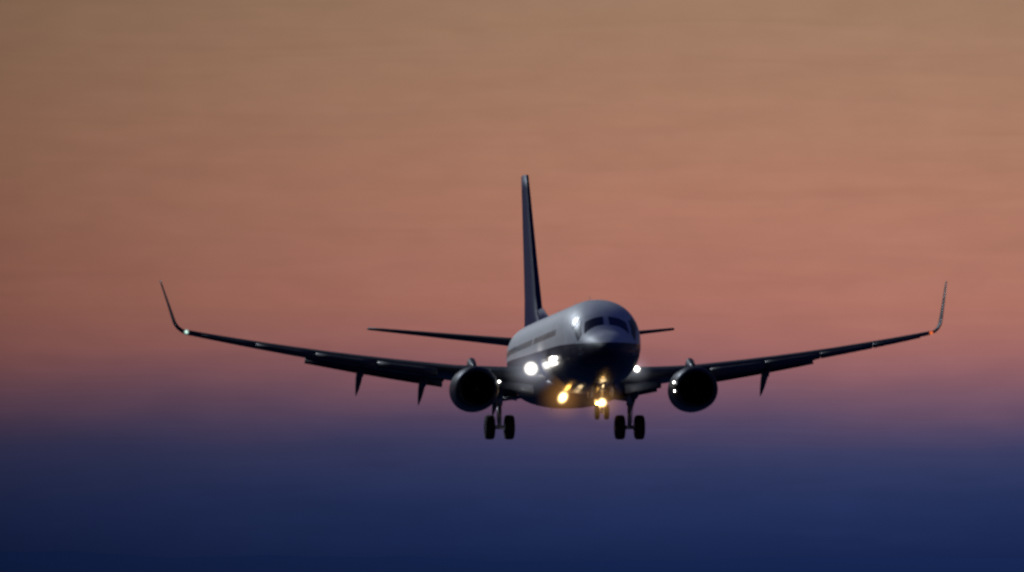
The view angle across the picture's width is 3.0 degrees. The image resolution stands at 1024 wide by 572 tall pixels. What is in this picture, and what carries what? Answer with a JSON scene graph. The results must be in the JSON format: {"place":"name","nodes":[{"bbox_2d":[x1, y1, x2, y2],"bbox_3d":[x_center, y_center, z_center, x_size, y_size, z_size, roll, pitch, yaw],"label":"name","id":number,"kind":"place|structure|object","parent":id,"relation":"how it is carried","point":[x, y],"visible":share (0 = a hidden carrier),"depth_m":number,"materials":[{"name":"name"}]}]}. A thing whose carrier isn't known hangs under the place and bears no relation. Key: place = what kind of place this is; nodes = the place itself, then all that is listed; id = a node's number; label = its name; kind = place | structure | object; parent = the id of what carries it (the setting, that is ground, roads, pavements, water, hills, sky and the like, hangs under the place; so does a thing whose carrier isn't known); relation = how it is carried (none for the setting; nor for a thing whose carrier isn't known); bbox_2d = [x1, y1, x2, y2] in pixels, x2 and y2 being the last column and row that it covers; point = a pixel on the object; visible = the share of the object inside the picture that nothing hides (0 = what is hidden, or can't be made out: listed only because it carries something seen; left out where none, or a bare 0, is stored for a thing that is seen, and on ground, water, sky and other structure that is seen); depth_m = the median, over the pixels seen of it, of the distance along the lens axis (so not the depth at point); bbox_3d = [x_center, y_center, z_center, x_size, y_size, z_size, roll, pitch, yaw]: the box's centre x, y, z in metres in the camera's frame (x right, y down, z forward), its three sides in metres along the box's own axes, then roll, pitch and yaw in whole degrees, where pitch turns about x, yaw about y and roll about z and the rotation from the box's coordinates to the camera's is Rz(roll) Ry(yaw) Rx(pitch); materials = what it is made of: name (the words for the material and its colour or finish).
{"place":"outdoors","nodes":[
{"label":"outdoors","id":0,"kind":"place"},
{"bbox_2d":[0,562,1023,571],"bbox_3d":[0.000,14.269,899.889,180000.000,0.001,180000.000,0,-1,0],"label":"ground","id":1,"kind":"structure","parent":0,"point":[511,566],"depth_m":5667.57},
{"bbox_2d":[0,551,1023,561],"bbox_3d":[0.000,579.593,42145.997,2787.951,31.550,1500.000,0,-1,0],"label":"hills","id":2,"kind":"structure","parent":0,"point":[55,556],"depth_m":42381.17,"materials":[{"name":"blue"}]},
{"bbox_2d":[0,0,1023,560],"label":"sky","id":3,"kind":"structure","parent":0,"point":[745,179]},
{"bbox_2d":[507,300,640,393],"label":"fuselage","id":4,"kind":"object","parent":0,"point":[608,354],"visible":0.89,"depth_m":886.49,"materials":[{"name":"paint"}]},
{"bbox_2d":[160,280,545,385],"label":"wing","id":5,"kind":"structure","parent":4,"relation":"attached to","point":[524,375],"depth_m":898.93,"materials":[{"name":"grey metal"}]},
{"bbox_2d":[201,334,533,393],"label":"slats","id":6,"kind":"object","parent":5,"relation":"attached to","point":[504,385],"visible":1,"depth_m":899.06,"materials":[{"name":"black metal"}]},
{"bbox_2d":[304,358,516,400],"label":"wing flaps","id":7,"kind":"object","parent":5,"relation":"on","point":[436,382],"visible":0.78,"depth_m":903.09,"materials":[{"name":"black metal"}]},
{"bbox_2d":[355,367,502,414],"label":"flap track fairings","id":8,"kind":"object","parent":5,"relation":"on","point":[422,384],"visible":0.93,"depth_m":902.21,"materials":[{"name":"grey metal"}]},
{"bbox_2d":[466,358,476,367],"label":"pylon","id":9,"kind":"object","parent":5,"relation":"attached to","point":[471,362],"visible":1,"depth_m":894.69,"materials":[{"name":"grey metal"}]},
{"bbox_2d":[449,366,498,411],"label":"engine cowl","id":10,"kind":"object","parent":9,"relation":"attached to","point":[457,403],"visible":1,"depth_m":893.31,"materials":[{"name":"grey metal"}]},
{"bbox_2d":[455,367,498,407],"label":"engine lip","id":11,"kind":"object","parent":10,"relation":"attached to","point":[461,399],"visible":1,"depth_m":892.69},
{"bbox_2d":[484,389,520,439],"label":"gear","id":12,"kind":"object","parent":5,"relation":"attached to","point":[491,426],"visible":0.98,"depth_m":901.94,"materials":[{"name":"rubber"}]},
{"bbox_2d":[367,327,511,345],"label":"horizontal stabilizer","id":13,"kind":"object","parent":4,"relation":"attached to","point":[504,341],"visible":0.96,"depth_m":918.27},
{"bbox_2d":[506,330,555,359],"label":"cabin windows","id":14,"kind":"structure","parent":4,"relation":"attached to","point":[538,340],"depth_m":899.88,"materials":[{"name":"black glass"}]},
{"bbox_2d":[521,175,547,326],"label":"vertical stabilizer","id":15,"kind":"object","parent":4,"relation":"attached to","point":[534,311],"visible":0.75,"depth_m":916.39},
{"bbox_2d":[516,379,622,408],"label":"belly fairing","id":16,"kind":"object","parent":4,"relation":"attached to","point":[548,393],"visible":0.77,"depth_m":897.17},
{"bbox_2d":[570,317,635,340],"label":"cockpit windows","id":17,"kind":"structure","parent":4,"relation":"attached to","point":[597,321],"depth_m":885.41,"materials":[{"name":"black glass"}]},
{"bbox_2d":[591,381,615,419],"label":"nose landing gear","id":18,"kind":"object","parent":4,"relation":"attached to","point":[598,409],"visible":1,"depth_m":886.78,"materials":[{"name":"rubber"}]},
{"bbox_2d":[639,328,673,334],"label":"horizontal stabilizer","id":19,"kind":"object","parent":4,"relation":"attached to","point":[654,331],"visible":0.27,"depth_m":921.21},
{"bbox_2d":[618,281,946,389],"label":"wing","id":20,"kind":"structure","parent":4,"relation":"attached to","point":[664,374],"depth_m":900.05,"materials":[{"name":"grey metal"}]},
{"bbox_2d":[613,393,644,439],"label":"gear","id":21,"kind":"object","parent":20,"relation":"on","point":[621,426],"visible":1,"depth_m":902.59,"materials":[{"name":"rubber"}]},
{"bbox_2d":[685,358,694,367],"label":"pylon","id":22,"kind":"object","parent":20,"relation":"on","point":[689,362],"visible":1,"depth_m":895.79,"materials":[{"name":"grey metal"}]},
{"bbox_2d":[668,366,717,412],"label":"engine cowl","id":23,"kind":"object","parent":22,"relation":"attached to","point":[675,402],"visible":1,"depth_m":894.39,"materials":[{"name":"grey metal"}]},
{"bbox_2d":[674,367,717,407],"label":"engine lip","id":24,"kind":"object","parent":23,"relation":"attached to","point":[684,373],"visible":1,"depth_m":893.74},
{"bbox_2d":[630,368,769,405],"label":"flap track fairings","id":25,"kind":"object","parent":20,"relation":"on","point":[763,381],"visible":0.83,"depth_m":903.87,"materials":[{"name":"black metal"}]},
{"bbox_2d":[618,360,812,397],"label":"wing flaps","id":26,"kind":"object","parent":20,"relation":"on","point":[744,374],"visible":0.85,"depth_m":904.93,"materials":[{"name":"black metal"}]},
{"bbox_2d":[625,335,919,393],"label":"slats","id":27,"kind":"object","parent":20,"relation":"attached to","point":[651,385],"visible":1,"depth_m":900.91,"materials":[{"name":"black metal"}]}
]}

